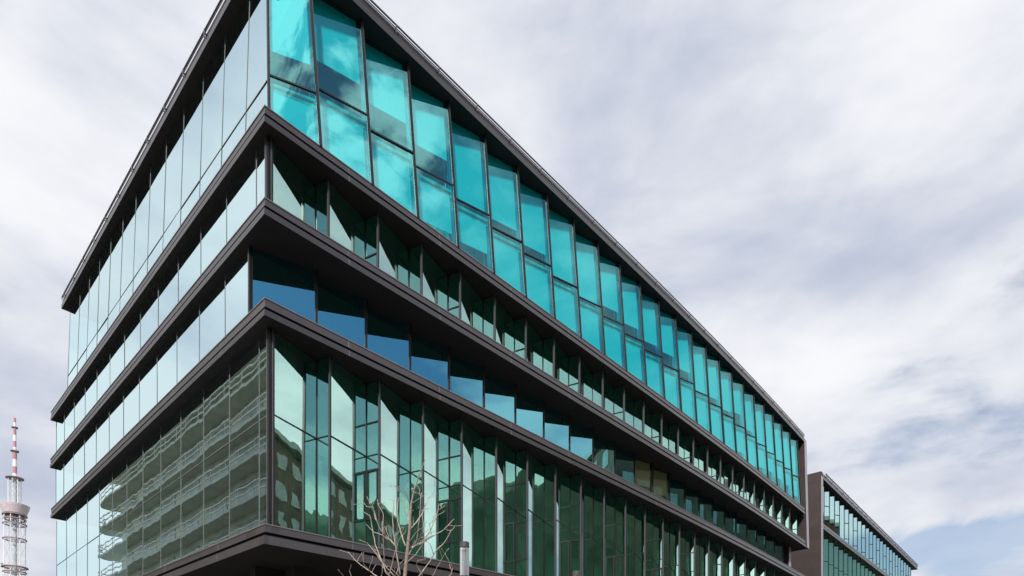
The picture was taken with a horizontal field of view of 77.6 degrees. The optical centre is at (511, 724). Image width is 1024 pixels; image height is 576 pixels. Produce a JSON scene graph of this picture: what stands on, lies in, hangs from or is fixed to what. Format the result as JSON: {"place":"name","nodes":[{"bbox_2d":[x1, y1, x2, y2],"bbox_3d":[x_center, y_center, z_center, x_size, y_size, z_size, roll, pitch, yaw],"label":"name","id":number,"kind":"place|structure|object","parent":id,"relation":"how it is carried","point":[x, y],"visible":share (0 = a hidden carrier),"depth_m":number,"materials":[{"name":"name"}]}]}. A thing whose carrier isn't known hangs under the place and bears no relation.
{"place":"outdoors","nodes":[
{"label":"outdoors","id":0,"kind":"place"},
{"bbox_2d":[0,418,29,575],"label":"television tower","id":1,"kind":"structure","parent":0,"point":[14,509],"depth_m":797.82,"materials":[{"name":"white metal"}]},
{"bbox_2d":[50,0,808,575],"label":"office building","id":2,"kind":"structure","parent":0,"point":[342,258],"depth_m":29.62,"materials":[{"name":"metal"}]},
{"bbox_2d":[252,247,317,322],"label":"window","id":3,"kind":"structure","parent":2,"relation":"in","point":[293,286],"depth_m":24.46,"materials":[{"name":"glass"}]},
{"bbox_2d":[267,0,322,146],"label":"window","id":4,"kind":"structure","parent":2,"relation":"in","point":[288,37],"depth_m":23.76,"materials":[{"name":"glass"}]},
{"bbox_2d":[270,137,326,234],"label":"window","id":5,"kind":"structure","parent":2,"relation":"in","point":[291,189],"depth_m":24.01,"materials":[{"name":"glass"}]},
{"bbox_2d":[272,328,327,535],"bbox_3d":[-8.095,-10.665,24.107,0.673,7.350,2.369,0,0,42],"label":"window","id":6,"kind":"structure","parent":2,"relation":"in","point":[299,380],"depth_m":24.21,"materials":[{"name":"glass"}]},
{"bbox_2d":[306,0,373,184],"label":"window","id":7,"kind":"structure","parent":2,"relation":"in","point":[335,32],"depth_m":25.17,"materials":[{"name":"glass"}]},
{"bbox_2d":[318,283,366,347],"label":"window","id":8,"kind":"structure","parent":2,"relation":"in","point":[342,313],"depth_m":26.27,"materials":[{"name":"glass"}]},
{"bbox_2d":[327,177,376,265],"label":"window","id":9,"kind":"structure","parent":2,"relation":"in","point":[346,226],"depth_m":25.69,"materials":[{"name":"glass"}]},
{"bbox_2d":[328,355,378,546],"bbox_3d":[-6.325,-10.665,25.594,0.699,7.350,2.302,0,0,27],"label":"window","id":10,"kind":"structure","parent":2,"relation":"in","point":[353,468],"depth_m":25.88,"materials":[{"name":"glass"}]},
{"bbox_2d":[356,31,419,217],"bbox_3d":[-5.219,-24.952,26.679,2.760,6.648,0.473,0,0,-33],"label":"window","id":11,"kind":"structure","parent":2,"relation":"in","point":[384,74],"depth_m":26.85,"materials":[{"name":"glass"}]},
{"bbox_2d":[367,310,410,370],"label":"window","id":12,"kind":"structure","parent":2,"relation":"in","point":[390,338],"depth_m":27.93,"materials":[{"name":"glass"}]},
{"bbox_2d":[376,212,419,292],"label":"window","id":13,"kind":"structure","parent":2,"relation":"in","point":[393,257],"depth_m":27.41,"materials":[{"name":"glass"}]},
{"bbox_2d":[378,379,421,555],"bbox_3d":[-4.947,-10.665,27.462,0.672,7.350,2.369,0,0,42],"label":"window","id":14,"kind":"structure","parent":2,"relation":"in","point":[399,420],"depth_m":27.61,"materials":[{"name":"glass"}]},
{"bbox_2d":[411,334,449,389],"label":"window","id":15,"kind":"structure","parent":2,"relation":"in","point":[430,360],"depth_m":29.65,"materials":[{"name":"glass"}]},
{"bbox_2d":[403,80,459,247],"bbox_3d":[-3.645,-24.952,28.356,2.760,6.648,0.473,0,0,-33],"label":"window","id":16,"kind":"structure","parent":2,"relation":"in","point":[428,112],"depth_m":28.54,"materials":[{"name":"glass"}]},
{"bbox_2d":[420,242,458,317],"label":"window","id":17,"kind":"structure","parent":2,"relation":"in","point":[436,285],"depth_m":29.12,"materials":[{"name":"glass"}]},
{"bbox_2d":[422,400,460,563],"bbox_3d":[-3.177,-10.665,28.948,0.699,7.350,2.302,0,0,27],"label":"window","id":18,"kind":"structure","parent":2,"relation":"in","point":[441,455],"depth_m":29.45,"materials":[{"name":"glass"}]},
{"bbox_2d":[450,356,484,407],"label":"window","id":19,"kind":"structure","parent":2,"relation":"in","point":[467,379],"depth_m":31.35,"materials":[{"name":"glass"}]},
{"bbox_2d":[443,117,494,273],"bbox_3d":[-2.071,-24.952,30.033,2.760,6.648,0.472,0,0,-33],"label":"window","id":20,"kind":"structure","parent":2,"relation":"in","point":[466,145],"depth_m":30.22,"materials":[{"name":"glass"}]},
{"bbox_2d":[459,270,492,338],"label":"window","id":21,"kind":"structure","parent":2,"relation":"in","point":[477,311],"depth_m":30.79,"materials":[{"name":"glass"}]},
{"bbox_2d":[460,418,494,571],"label":"window","id":22,"kind":"structure","parent":2,"relation":"in","point":[477,452],"depth_m":31.15,"materials":[{"name":"glass"}]},
{"bbox_2d":[485,375,515,423],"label":"window","id":23,"kind":"structure","parent":2,"relation":"in","point":[500,396],"depth_m":33.03,"materials":[{"name":"glass"}]},
{"bbox_2d":[480,150,526,296],"bbox_3d":[-0.497,-24.952,31.710,2.760,6.648,0.473,0,0,-33],"label":"window","id":24,"kind":"structure","parent":2,"relation":"in","point":[501,185],"depth_m":31.93,"materials":[{"name":"glass"}]},
{"bbox_2d":[493,294,524,357],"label":"window","id":25,"kind":"structure","parent":2,"relation":"in","point":[507,331],"depth_m":32.48,"materials":[{"name":"glass"}]},
{"bbox_2d":[495,434,526,575],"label":"window","id":26,"kind":"structure","parent":2,"relation":"in","point":[510,465],"depth_m":32.88,"materials":[{"name":"glass"}]},
{"bbox_2d":[516,393,544,437],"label":"window","id":27,"kind":"structure","parent":2,"relation":"in","point":[530,412],"depth_m":34.73,"materials":[{"name":"glass"}]},
{"bbox_2d":[512,180,555,317],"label":"window","id":28,"kind":"structure","parent":2,"relation":"in","point":[531,201],"depth_m":33.63,"materials":[{"name":"glass"}]},
{"bbox_2d":[524,316,552,375],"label":"window","id":29,"kind":"structure","parent":2,"relation":"in","point":[538,351],"depth_m":34.24,"materials":[{"name":"glass"}]},
{"bbox_2d":[526,449,553,575],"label":"window","id":30,"kind":"structure","parent":2,"relation":"in","point":[539,476],"depth_m":34.53,"materials":[{"name":"glass"}]},
{"bbox_2d":[545,408,570,451],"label":"window","id":31,"kind":"structure","parent":2,"relation":"in","point":[557,425],"depth_m":36.41,"materials":[{"name":"glass"}]},
{"bbox_2d":[541,206,581,336],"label":"window","id":32,"kind":"structure","parent":2,"relation":"in","point":[559,225],"depth_m":35.32,"materials":[{"name":"glass"}]},
{"bbox_2d":[553,336,577,391],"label":"window","id":33,"kind":"structure","parent":2,"relation":"in","point":[565,368],"depth_m":35.97,"materials":[{"name":"glass"}]},
{"bbox_2d":[554,462,580,575],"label":"window","id":34,"kind":"structure","parent":2,"relation":"in","point":[567,539],"depth_m":36.27,"materials":[{"name":"glass"}]},
{"bbox_2d":[571,423,593,462],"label":"window","id":35,"kind":"structure","parent":2,"relation":"in","point":[582,438],"depth_m":38.09,"materials":[{"name":"glass"}]},
{"bbox_2d":[568,230,605,354],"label":"window","id":36,"kind":"structure","parent":2,"relation":"in","point":[584,248],"depth_m":37.01,"materials":[{"name":"glass"}]},
{"bbox_2d":[578,353,600,405],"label":"window","id":37,"kind":"structure","parent":2,"relation":"in","point":[589,383],"depth_m":37.58,"materials":[{"name":"glass"}]},
{"bbox_2d":[580,474,602,575],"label":"window","id":38,"kind":"structure","parent":2,"relation":"in","point":[591,498],"depth_m":38.12,"materials":[{"name":"glass"}]},
{"bbox_2d":[594,436,615,473],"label":"window","id":39,"kind":"structure","parent":2,"relation":"in","point":[604,449],"depth_m":39.79,"materials":[{"name":"glass"}]},
{"bbox_2d":[593,252,627,370],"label":"window","id":40,"kind":"structure","parent":2,"relation":"in","point":[612,332],"depth_m":38.71,"materials":[{"name":"glass"}]},
{"bbox_2d":[601,370,622,419],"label":"window","id":41,"kind":"structure","parent":2,"relation":"in","point":[611,397],"depth_m":39.43,"materials":[{"name":"glass"}]},
{"bbox_2d":[603,485,624,575],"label":"window","id":42,"kind":"structure","parent":2,"relation":"in","point":[613,507],"depth_m":39.83,"materials":[{"name":"glass"}]},
{"bbox_2d":[616,448,634,483],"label":"window","id":43,"kind":"structure","parent":2,"relation":"in","point":[625,460],"depth_m":41.46,"materials":[{"name":"glass"}]},
{"bbox_2d":[613,273,646,384],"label":"window","id":44,"kind":"structure","parent":2,"relation":"in","point":[628,286],"depth_m":40.39,"materials":[{"name":"glass"}]},
{"bbox_2d":[623,385,641,431],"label":"window","id":45,"kind":"structure","parent":2,"relation":"in","point":[632,410],"depth_m":41.26,"materials":[{"name":"glass"}]},
{"bbox_2d":[624,495,643,575],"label":"window","id":46,"kind":"structure","parent":2,"relation":"in","point":[633,515],"depth_m":41.50,"materials":[{"name":"glass"}]},
{"bbox_2d":[635,460,653,493],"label":"window","id":47,"kind":"structure","parent":2,"relation":"in","point":[644,472],"depth_m":43.35,"materials":[{"name":"glass"}]},
{"bbox_2d":[634,291,665,398],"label":"window","id":48,"kind":"structure","parent":2,"relation":"in","point":[648,307],"depth_m":42.09,"materials":[{"name":"glass"}]},
{"bbox_2d":[642,398,660,442],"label":"window","id":49,"kind":"structure","parent":2,"relation":"in","point":[650,422],"depth_m":42.86,"materials":[{"name":"glass"}]},
{"bbox_2d":[644,505,662,575],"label":"window","id":50,"kind":"structure","parent":2,"relation":"in","point":[652,523],"depth_m":43.25,"materials":[{"name":"glass"}]},
{"bbox_2d":[645,470,669,501],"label":"window","id":51,"kind":"structure","parent":2,"relation":"in","point":[661,480],"depth_m":45.03,"materials":[{"name":"glass"}]},
{"bbox_2d":[652,308,681,410],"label":"window","id":52,"kind":"structure","parent":2,"relation":"in","point":[665,319],"depth_m":43.79,"materials":[{"name":"glass"}]},
{"bbox_2d":[660,411,676,453],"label":"window","id":53,"kind":"structure","parent":2,"relation":"in","point":[668,438],"depth_m":44.61,"materials":[{"name":"glass"}]},
{"bbox_2d":[662,513,678,575],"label":"window","id":54,"kind":"structure","parent":2,"relation":"in","point":[670,565],"depth_m":44.95,"materials":[{"name":"glass"}]},
{"bbox_2d":[661,478,685,509],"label":"window","id":55,"kind":"structure","parent":2,"relation":"in","point":[677,488],"depth_m":46.54,"materials":[{"name":"glass"}]},
{"bbox_2d":[669,324,697,422],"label":"window","id":56,"kind":"structure","parent":2,"relation":"in","point":[686,389],"depth_m":45.48,"materials":[{"name":"glass"}]},
{"bbox_2d":[677,423,692,463],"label":"window","id":57,"kind":"structure","parent":2,"relation":"in","point":[684,443],"depth_m":46.31,"materials":[{"name":"glass"}]},
{"bbox_2d":[678,521,693,575],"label":"window","id":58,"kind":"structure","parent":2,"relation":"in","point":[685,538],"depth_m":46.63,"materials":[{"name":"glass"}]},
{"bbox_2d":[686,487,699,516],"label":"window","id":59,"kind":"structure","parent":2,"relation":"in","point":[692,496],"depth_m":48.31,"materials":[{"name":"glass"}]},
{"bbox_2d":[685,339,711,433],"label":"window","id":60,"kind":"structure","parent":2,"relation":"in","point":[697,348],"depth_m":47.19,"materials":[{"name":"glass"}]},
{"bbox_2d":[692,434,705,472],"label":"window","id":61,"kind":"structure","parent":2,"relation":"in","point":[698,452],"depth_m":48.00,"materials":[{"name":"glass"}]},
{"bbox_2d":[694,529,707,575],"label":"window","id":62,"kind":"structure","parent":2,"relation":"in","point":[700,543],"depth_m":48.36,"materials":[{"name":"glass"}]},
{"bbox_2d":[700,495,712,523],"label":"window","id":63,"kind":"structure","parent":2,"relation":"in","point":[706,504],"depth_m":49.97,"materials":[{"name":"glass"}]},
{"bbox_2d":[701,352,724,443],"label":"window","id":64,"kind":"structure","parent":2,"relation":"in","point":[711,363],"depth_m":48.93,"materials":[{"name":"glass"}]},
{"bbox_2d":[706,444,719,480],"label":"window","id":65,"kind":"structure","parent":2,"relation":"in","point":[712,461],"depth_m":49.72,"materials":[{"name":"glass"}]},
{"bbox_2d":[708,536,720,575],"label":"window","id":66,"kind":"structure","parent":2,"relation":"in","point":[714,549],"depth_m":50.06,"materials":[{"name":"glass"}]},
{"bbox_2d":[713,503,725,530],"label":"window","id":67,"kind":"structure","parent":2,"relation":"in","point":[719,511],"depth_m":51.72,"materials":[{"name":"glass"}]},
{"bbox_2d":[713,365,736,452],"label":"window","id":68,"kind":"structure","parent":2,"relation":"in","point":[724,373],"depth_m":50.63,"materials":[{"name":"glass"}]},
{"bbox_2d":[719,454,731,489],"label":"window","id":69,"kind":"structure","parent":2,"relation":"in","point":[725,470],"depth_m":51.39,"materials":[{"name":"glass"}]},
{"bbox_2d":[721,542,732,575],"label":"window","id":70,"kind":"structure","parent":2,"relation":"in","point":[726,554],"depth_m":51.78,"materials":[{"name":"glass"}]},
{"bbox_2d":[726,511,736,536],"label":"window","id":71,"kind":"structure","parent":2,"relation":"in","point":[731,518],"depth_m":53.45,"materials":[{"name":"glass"}]},
{"bbox_2d":[732,463,742,496],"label":"window","id":72,"kind":"structure","parent":2,"relation":"in","point":[737,478],"depth_m":53.12,"materials":[{"name":"glass"}]},
{"bbox_2d":[727,377,748,461],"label":"window","id":73,"kind":"structure","parent":2,"relation":"in","point":[736,387],"depth_m":52.38,"materials":[{"name":"glass"}]},
{"bbox_2d":[733,548,743,575],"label":"window","id":74,"kind":"structure","parent":2,"relation":"in","point":[738,560],"depth_m":53.54,"materials":[{"name":"glass"}]},
{"bbox_2d":[737,517,747,542],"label":"window","id":75,"kind":"structure","parent":2,"relation":"in","point":[742,524],"depth_m":55.16,"materials":[{"name":"glass"}]},
{"bbox_2d":[737,389,758,469],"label":"window","id":76,"kind":"structure","parent":2,"relation":"in","point":[740,421],"depth_m":54.07,"materials":[{"name":"glass"}]},
{"bbox_2d":[743,471,752,503],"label":"window","id":77,"kind":"structure","parent":2,"relation":"in","point":[747,484],"depth_m":54.81,"materials":[{"name":"glass"}]},
{"bbox_2d":[744,554,753,575],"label":"window","id":78,"kind":"structure","parent":2,"relation":"in","point":[748,564],"depth_m":55.24,"materials":[{"name":"glass"}]},
{"bbox_2d":[748,524,756,547],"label":"window","id":79,"kind":"structure","parent":2,"relation":"in","point":[752,529],"depth_m":56.88,"materials":[{"name":"glass"}]},
{"bbox_2d":[753,479,762,510],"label":"window","id":80,"kind":"structure","parent":2,"relation":"in","point":[757,492],"depth_m":56.52,"materials":[{"name":"glass"}]},
{"bbox_2d":[748,399,768,477],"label":"window","id":81,"kind":"structure","parent":2,"relation":"in","point":[757,405],"depth_m":55.82,"materials":[{"name":"glass"}]},
{"bbox_2d":[754,559,763,575],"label":"window","id":82,"kind":"structure","parent":2,"relation":"in","point":[758,569],"depth_m":56.95,"materials":[{"name":"glass"}]},
{"bbox_2d":[757,530,766,552],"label":"window","id":83,"kind":"structure","parent":2,"relation":"in","point":[761,535],"depth_m":58.66,"materials":[{"name":"glass"}]},
{"bbox_2d":[763,486,771,516],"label":"window","id":84,"kind":"structure","parent":2,"relation":"in","point":[767,499],"depth_m":58.27,"materials":[{"name":"glass"}]},
{"bbox_2d":[758,409,777,485],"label":"window","id":85,"kind":"structure","parent":2,"relation":"in","point":[767,415],"depth_m":57.57,"materials":[{"name":"glass"}]},
{"bbox_2d":[767,535,774,557],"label":"window","id":86,"kind":"structure","parent":2,"relation":"in","point":[770,540],"depth_m":60.39,"materials":[{"name":"glass"}]},
{"bbox_2d":[767,418,785,491],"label":"window","id":87,"kind":"structure","parent":2,"relation":"in","point":[776,428],"depth_m":59.29,"materials":[{"name":"glass"}]},
{"bbox_2d":[772,493,780,522],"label":"window","id":88,"kind":"structure","parent":2,"relation":"in","point":[776,505],"depth_m":59.98,"materials":[{"name":"glass"}]},
{"bbox_2d":[775,541,782,561],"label":"window","id":89,"kind":"structure","parent":2,"relation":"in","point":[778,545],"depth_m":62.11,"materials":[{"name":"glass"}]},
{"bbox_2d":[776,427,793,498],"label":"window","id":90,"kind":"structure","parent":2,"relation":"in","point":[787,473],"depth_m":61.06,"materials":[{"name":"glass"}]},
{"bbox_2d":[781,500,788,528],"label":"window","id":91,"kind":"structure","parent":2,"relation":"in","point":[785,510],"depth_m":61.70,"materials":[{"name":"glass"}]},
{"bbox_2d":[789,506,796,533],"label":"window","id":92,"kind":"structure","parent":2,"relation":"in","point":[792,516],"depth_m":63.41,"materials":[{"name":"glass"}]},
{"bbox_2d":[785,436,801,504],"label":"window","id":93,"kind":"structure","parent":2,"relation":"in","point":[788,488],"depth_m":62.79,"materials":[{"name":"glass"}]},
{"bbox_2d":[0,0,1023,575],"label":"sky","id":94,"kind":"structure","parent":0,"point":[833,190],"materials":[{"name":"white"}]},
{"bbox_2d":[791,471,917,575],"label":"office building","id":95,"kind":"structure","parent":0,"point":[847,537],"depth_m":79.92,"materials":[{"name":"metal"}]},
{"bbox_2d":[824,537,828,575],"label":"window","id":96,"kind":"structure","parent":95,"relation":"in","point":[826,540],"depth_m":75.32,"materials":[{"name":"glass"}]},
{"bbox_2d":[825,490,829,527],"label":"window","id":97,"kind":"structure","parent":95,"relation":"in","point":[827,492],"depth_m":75.32,"materials":[{"name":"glass"}]},
{"bbox_2d":[829,541,833,575],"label":"window","id":98,"kind":"structure","parent":95,"relation":"in","point":[831,544],"depth_m":76.90,"materials":[{"name":"glass"}]},
{"bbox_2d":[830,495,834,531],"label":"window","id":99,"kind":"structure","parent":95,"relation":"in","point":[832,497],"depth_m":76.88,"materials":[{"name":"glass"}]},
{"bbox_2d":[834,545,838,575],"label":"window","id":100,"kind":"structure","parent":95,"relation":"in","point":[836,547],"depth_m":78.47,"materials":[{"name":"glass"}]},
{"bbox_2d":[835,499,839,535],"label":"window","id":101,"kind":"structure","parent":95,"relation":"in","point":[837,502],"depth_m":78.47,"materials":[{"name":"glass"}]},
{"bbox_2d":[839,548,843,575],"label":"window","id":102,"kind":"structure","parent":95,"relation":"in","point":[841,551],"depth_m":80.08,"materials":[{"name":"glass"}]},
{"bbox_2d":[840,504,844,539],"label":"window","id":103,"kind":"structure","parent":95,"relation":"in","point":[842,506],"depth_m":80.06,"materials":[{"name":"glass"}]},
{"bbox_2d":[844,552,847,575],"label":"window","id":104,"kind":"structure","parent":95,"relation":"in","point":[845,553],"depth_m":81.64,"materials":[{"name":"glass"}]},
{"bbox_2d":[845,508,848,542],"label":"window","id":105,"kind":"structure","parent":95,"relation":"in","point":[846,509],"depth_m":81.66,"materials":[{"name":"glass"}]},
{"bbox_2d":[848,555,852,575],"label":"window","id":106,"kind":"structure","parent":95,"relation":"in","point":[850,557],"depth_m":83.23,"materials":[{"name":"glass"}]},
{"bbox_2d":[849,512,853,546],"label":"window","id":107,"kind":"structure","parent":95,"relation":"in","point":[851,514],"depth_m":83.23,"materials":[{"name":"glass"}]},
{"bbox_2d":[854,516,857,549],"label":"window","id":108,"kind":"structure","parent":95,"relation":"in","point":[855,517],"depth_m":84.85,"materials":[{"name":"glass"}]},
{"bbox_2d":[858,520,861,553],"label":"window","id":109,"kind":"structure","parent":95,"relation":"in","point":[859,521],"depth_m":86.44,"materials":[{"name":"glass"}]},
{"bbox_2d":[862,524,865,556],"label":"window","id":110,"kind":"structure","parent":95,"relation":"in","point":[863,525],"depth_m":88.01,"materials":[{"name":"glass"}]},
{"bbox_2d":[866,527,869,559],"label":"window","id":111,"kind":"structure","parent":95,"relation":"in","point":[867,528],"depth_m":89.62,"materials":[{"name":"glass"}]},
{"bbox_2d":[870,531,872,561],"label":"window","id":112,"kind":"structure","parent":95,"relation":"in","point":[871,532],"depth_m":91.16,"materials":[{"name":"glass"}]},
{"bbox_2d":[873,534,876,564],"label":"window","id":113,"kind":"structure","parent":95,"relation":"in","point":[874,535],"depth_m":92.76,"materials":[{"name":"glass"}]},
{"bbox_2d":[883,543,886,572],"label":"window","id":114,"kind":"structure","parent":95,"relation":"in","point":[884,544],"depth_m":97.49,"materials":[{"name":"glass"}]},
{"label":"pavement","id":115,"kind":"structure","parent":0,"visible":0},
{"bbox_2d":[339,461,463,575],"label":"bare tree","id":116,"kind":"object","parent":115,"relation":"on","point":[407,552],"visible":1,"depth_m":12.97,"materials":[{"name":"brown plant"}]},
{"bbox_2d":[460,541,468,575],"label":"street lamp","id":117,"kind":"object","parent":115,"relation":"on","point":[464,558],"visible":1,"depth_m":12.36,"materials":[{"name":"metal"}]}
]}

